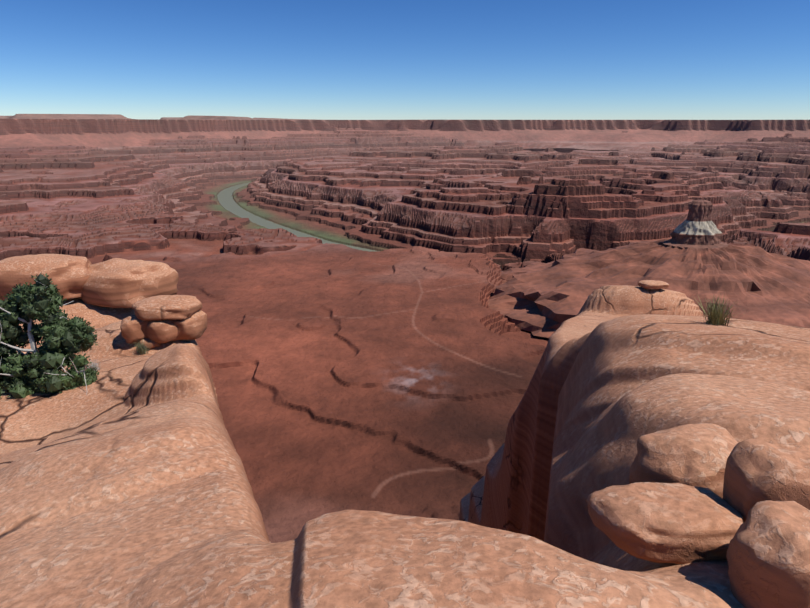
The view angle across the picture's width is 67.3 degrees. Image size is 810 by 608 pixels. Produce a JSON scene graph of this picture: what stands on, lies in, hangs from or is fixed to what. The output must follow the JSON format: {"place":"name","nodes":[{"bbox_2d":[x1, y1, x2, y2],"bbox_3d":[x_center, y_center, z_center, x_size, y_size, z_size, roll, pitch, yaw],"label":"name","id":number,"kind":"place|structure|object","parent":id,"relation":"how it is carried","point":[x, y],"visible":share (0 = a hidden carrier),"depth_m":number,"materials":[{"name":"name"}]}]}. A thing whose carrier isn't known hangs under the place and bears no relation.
{"place":"outdoors","nodes":[
{"label":"outdoors","id":0,"kind":"place"},
{"bbox_2d":[217,182,374,250],"bbox_3d":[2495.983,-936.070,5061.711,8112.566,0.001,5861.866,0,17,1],"label":"river","id":1,"kind":"structure","parent":0,"point":[225,199],"depth_m":3773.78,"materials":[{"name":"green liquid"}]},
{"bbox_2d":[0,114,809,542],"bbox_3d":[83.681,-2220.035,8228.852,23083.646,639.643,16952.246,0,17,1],"label":"canyon terrain","id":2,"kind":"structure","parent":0,"point":[394,372],"depth_m":2518.95,"materials":[{"name":"brown stone"}]},
{"bbox_2d":[487,199,809,337],"bbox_3d":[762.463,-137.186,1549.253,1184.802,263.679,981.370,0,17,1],"label":"butte","id":3,"kind":"object","parent":2,"relation":"on","point":[693,257],"visible":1,"depth_m":1407.04,"materials":[{"name":"brown stone"}]},
{"bbox_2d":[0,285,809,607],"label":"rim rock","id":4,"kind":"object","parent":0,"point":[124,481],"visible":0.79,"depth_m":4.68,"materials":[{"name":"brown stone"}]},
{"bbox_2d":[0,254,91,299],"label":"boulder","id":5,"kind":"object","parent":4,"relation":"on","point":[68,275],"visible":0.69,"depth_m":19.99,"materials":[{"name":"brown stone"}]},
{"bbox_2d":[0,272,98,398],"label":"juniper tree","id":6,"kind":"object","parent":4,"relation":"on","point":[64,338],"depth_m":12.04,"materials":[{"name":"green plant"}]},
{"bbox_2d":[87,358,101,370],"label":"dead shrub twigs","id":7,"kind":"object","parent":4,"relation":"on","point":[92,366],"visible":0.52,"depth_m":13.08,"materials":[{"name":"grey plant"}]},
{"bbox_2d":[79,258,178,307],"bbox_3d":[-9.868,-0.822,21.369,3.331,1.290,2.784,5,18,17],"label":"boulder","id":8,"kind":"object","parent":4,"relation":"on","point":[118,283],"visible":0.77,"depth_m":20.51,"materials":[{"name":"brown stone"}]},
{"bbox_2d":[120,314,149,343],"bbox_3d":[-6.544,0.567,15.230,1.057,0.636,0.742,-9,19,-27],"label":"boulder","id":9,"kind":"object","parent":4,"relation":"on","point":[133,328],"visible":0.6,"depth_m":14.87,"materials":[{"name":"brown stone"}]},
{"bbox_2d":[129,338,153,354],"bbox_3d":[-6.407,1.035,14.815,0.558,0.374,0.634,14,22,38],"label":"sage shrub","id":10,"kind":"object","parent":4,"relation":"on","point":[141,349],"visible":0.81,"depth_m":14.81,"materials":[{"name":"green plant"}]},
{"bbox_2d":[140,338,160,348],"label":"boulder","id":11,"kind":"object","parent":4,"relation":"on","point":[154,344],"visible":0.5,"depth_m":14.93,"materials":[{"name":"brown stone"}]},
{"bbox_2d":[146,320,177,342],"bbox_3d":[-5.945,0.601,15.245,0.775,0.583,0.986,13,21,37],"label":"boulder","id":12,"kind":"object","parent":4,"relation":"on","point":[161,331],"visible":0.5,"depth_m":14.86,"materials":[{"name":"brown stone"}]},
{"bbox_2d":[132,295,201,320],"bbox_3d":[-6.037,0.057,15.443,1.676,0.398,1.468,-1,17,-5],"label":"boulder","id":13,"kind":"object","parent":12,"relation":"on","point":[166,307],"visible":1,"depth_m":15.00,"materials":[{"name":"brown stone"}]},
{"bbox_2d":[173,310,206,339],"bbox_3d":[-5.529,0.509,15.488,0.879,0.617,1.020,3,17,10],"label":"boulder","id":14,"kind":"object","parent":4,"relation":"on","point":[193,326],"visible":0.58,"depth_m":15.14,"materials":[{"name":"brown stone"}]},
{"bbox_2d":[638,280,668,288],"bbox_3d":[11.470,-0.927,28.090,1.339,0.282,1.015,-3,17,-10],"label":"boulder","id":15,"kind":"object","parent":4,"relation":"on","point":[650,284],"visible":1,"depth_m":27.78,"materials":[{"name":"brown stone"}]},
{"bbox_2d":[586,482,743,563],"bbox_3d":[1.320,1.063,3.045,0.727,0.211,0.542,-2,17,-8],"label":"boulder","id":16,"kind":"object","parent":4,"relation":"on","point":[675,523],"visible":0.85,"depth_m":2.90,"materials":[{"name":"brown stone"}]},
{"bbox_2d":[629,423,737,497],"bbox_3d":[1.734,0.990,3.617,0.701,0.448,0.525,-7,18,-21],"label":"boulder","id":17,"kind":"object","parent":4,"relation":"on","point":[697,455],"visible":0.58,"depth_m":3.49,"materials":[{"name":"brown stone"}]},
{"bbox_2d":[694,293,740,325],"bbox_3d":[4.124,0.081,8.035,0.642,0.442,0.668,0,17,1],"label":"grass tuft","id":18,"kind":"object","parent":4,"relation":"on","point":[714,318],"visible":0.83,"depth_m":8.02,"materials":[{"name":"green plant"}]},
{"bbox_2d":[723,438,809,521],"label":"boulder","id":19,"kind":"object","parent":4,"relation":"on","point":[757,470],"visible":0.5,"depth_m":2.94,"materials":[{"name":"brown stone"}]},
{"bbox_2d":[726,500,809,607],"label":"boulder","id":20,"kind":"object","parent":4,"relation":"on","point":[768,555],"visible":1,"depth_m":2.40,"materials":[{"name":"brown stone"}]},
{"bbox_2d":[0,0,809,119],"label":"sky","id":21,"kind":"structure","parent":0,"point":[132,59],"materials":[{"name":"blue"}]}
]}

